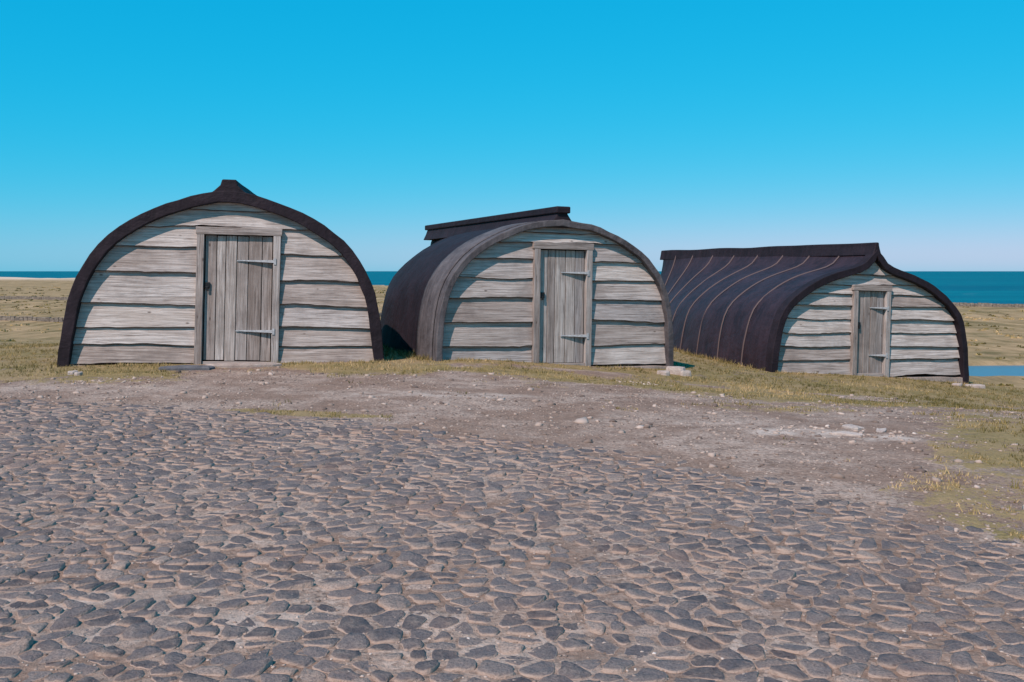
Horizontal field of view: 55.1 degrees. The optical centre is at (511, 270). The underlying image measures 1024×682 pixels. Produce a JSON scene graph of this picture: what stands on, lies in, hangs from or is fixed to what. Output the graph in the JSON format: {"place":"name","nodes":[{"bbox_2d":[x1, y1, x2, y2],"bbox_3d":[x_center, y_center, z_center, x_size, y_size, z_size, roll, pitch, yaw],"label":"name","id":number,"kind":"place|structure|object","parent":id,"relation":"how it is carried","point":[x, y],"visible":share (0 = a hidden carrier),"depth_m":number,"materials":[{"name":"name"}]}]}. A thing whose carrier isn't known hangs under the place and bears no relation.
{"place":"outdoors","nodes":[
{"label":"outdoors","id":0,"kind":"place"},
{"bbox_2d":[0,399,1023,681],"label":"cobblestone pavement","id":1,"kind":"structure","parent":0,"point":[350,645],"depth_m":5.02,"materials":[{"name":"grey stone"}]},
{"bbox_2d":[0,277,1023,681],"bbox_3d":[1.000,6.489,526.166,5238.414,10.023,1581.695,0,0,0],"label":"ground","id":2,"kind":"structure","parent":0,"point":[300,393],"depth_m":7.81,"materials":[{"name":"soil"}]},
{"bbox_2d":[0,316,63,321],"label":"dry stone wall","id":3,"kind":"structure","parent":2,"relation":"on","point":[28,318],"depth_m":146.34,"materials":[{"name":"grey stone"}]},
{"bbox_2d":[0,296,67,299],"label":"dry stone wall","id":4,"kind":"structure","parent":2,"relation":"on","point":[35,297],"depth_m":253.35,"materials":[{"name":"grey stone"}]},
{"bbox_2d":[68,370,77,374],"bbox_3d":[-6.399,1.504,14.297,0.139,0.112,0.195,0,0,-21],"label":"loose stone","id":5,"kind":"object","parent":2,"relation":"on","point":[71,372],"visible":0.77,"depth_m":14.22,"materials":[{"name":"grey stone"}]},
{"bbox_2d":[74,371,82,375],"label":"loose stone","id":6,"kind":"object","parent":2,"relation":"on","point":[78,373],"visible":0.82,"depth_m":14.10,"materials":[{"name":"grey stone"}]},
{"bbox_2d":[158,365,214,370],"bbox_3d":[-4.985,1.505,15.036,0.842,0.110,0.414,0,0,0],"label":"stone doorstep","id":7,"kind":"object","parent":2,"relation":"on","point":[188,367],"visible":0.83,"depth_m":14.89,"materials":[{"name":"stone"}]},
{"bbox_2d":[57,179,384,366],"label":"upturned boat shed","id":8,"kind":"structure","parent":2,"relation":"on","point":[230,271],"depth_m":15.94,"materials":[{"name":"wood"}]},
{"bbox_2d":[203,235,272,360],"bbox_3d":[-4.464,0.444,16.000,1.055,2.040,0.037,1,0,-9],"label":"door leaf","id":9,"kind":"structure","parent":8,"relation":"in","point":[229,348],"depth_m":15.99,"materials":[{"name":"grey wood"}]},
{"bbox_2d":[206,362,281,367],"bbox_3d":[-4.227,1.506,15.453,1.185,0.117,0.326,0,0,-5],"label":"stone doorstep","id":10,"kind":"object","parent":2,"relation":"on","point":[245,364],"visible":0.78,"depth_m":15.35,"materials":[{"name":"stone"}]},
{"bbox_2d":[0,286,1023,388],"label":"pasture tussocks","id":11,"kind":"object","parent":2,"relation":"on","point":[966,324],"visible":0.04,"depth_m":153.01,"materials":[{"name":"yellow plant"}]},
{"bbox_2d":[380,206,673,368],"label":"upturned boat shed","id":12,"kind":"structure","parent":2,"relation":"on","point":[554,285],"depth_m":17.33,"materials":[{"name":"wood"}]},
{"bbox_2d":[539,250,583,362],"bbox_3d":[0.872,0.627,17.302,0.854,1.984,0.033,1,0,-22],"label":"door leaf","id":13,"kind":"structure","parent":12,"relation":"in","point":[561,311],"depth_m":17.28,"materials":[{"name":"grey wood"}]},
{"bbox_2d":[657,370,669,375],"bbox_3d":[2.595,1.777,16.894,0.252,0.128,0.160,0,0,45],"label":"loose stone","id":14,"kind":"object","parent":2,"relation":"on","point":[665,372],"visible":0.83,"depth_m":16.81,"materials":[{"name":"grey stone"}]},
{"bbox_2d":[666,366,685,374],"bbox_3d":[2.864,1.764,17.203,0.343,0.189,0.189,0,0,29],"label":"loose stone","id":15,"kind":"object","parent":2,"relation":"on","point":[675,370],"visible":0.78,"depth_m":17.12,"materials":[{"name":"grey stone"}]},
{"bbox_2d":[680,370,690,375],"bbox_3d":[3.011,1.801,17.055,0.207,0.151,0.147,0,0,-8],"label":"loose stone","id":16,"kind":"object","parent":2,"relation":"on","point":[685,372],"visible":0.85,"depth_m":16.99,"materials":[{"name":"grey stone"}]},
{"bbox_2d":[660,242,968,383],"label":"upturned boat shed","id":17,"kind":"structure","parent":2,"relation":"on","point":[861,309],"depth_m":20.60,"materials":[{"name":"wood"}]},
{"bbox_2d":[857,291,883,372],"bbox_3d":[7.376,1.284,20.266,0.686,1.741,0.037,2,-1,-21],"label":"door leaf","id":18,"kind":"structure","parent":17,"relation":"in","point":[870,333],"depth_m":20.26,"materials":[{"name":"grey wood"}]},
{"bbox_2d":[832,431,862,436],"bbox_3d":[3.096,1.526,9.055,0.282,0.078,0.110,0,0,33],"label":"loose stone","id":19,"kind":"object","parent":2,"relation":"on","point":[846,433],"visible":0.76,"depth_m":9.03,"materials":[{"name":"white stone"}]},
{"bbox_2d":[842,424,864,429],"bbox_3d":[3.298,1.537,9.505,0.140,0.087,0.251,0,0,-19],"label":"loose stone","id":20,"kind":"object","parent":2,"relation":"on","point":[850,426],"visible":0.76,"depth_m":9.46,"materials":[{"name":"grey stone"}]},
{"bbox_2d":[876,428,885,432],"bbox_3d":[3.497,1.535,9.300,0.088,0.081,0.213,0,0,25],"label":"loose stone","id":21,"kind":"object","parent":2,"relation":"on","point":[880,430],"visible":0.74,"depth_m":9.25,"materials":[{"name":"grey stone"}]},
{"bbox_2d":[965,384,984,388],"bbox_3d":[9.594,2.411,20.395,0.406,0.119,0.250,0,0,0],"label":"loose stone","id":22,"kind":"object","parent":2,"relation":"on","point":[978,386],"visible":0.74,"depth_m":20.30,"materials":[{"name":"grey stone"}]},
{"bbox_2d":[952,302,1023,307],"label":"dry stone wall","id":23,"kind":"structure","parent":2,"relation":"on","point":[985,305],"depth_m":202.70,"materials":[{"name":"grey stone"}]},
{"bbox_2d":[0,341,1023,541],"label":"grass","id":24,"kind":"structure","parent":0,"point":[387,350],"depth_m":15.43,"materials":[{"name":"green plant"}]},
{"bbox_2d":[0,271,1023,303],"bbox_3d":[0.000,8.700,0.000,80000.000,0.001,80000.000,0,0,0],"label":"sea","id":25,"kind":"structure","parent":0,"point":[999,287],"depth_m":815.22,"materials":[{"name":"liquid"}]},
{"bbox_2d":[0,0,1023,270],"label":"sky","id":26,"kind":"structure","parent":0,"point":[660,125],"materials":[{"name":"blue"}]},
{"bbox_2d":[969,365,1023,375],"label":"pond","id":27,"kind":"structure","parent":0,"point":[1015,370],"depth_m":76.56,"materials":[{"name":"blue liquid"}]}
]}

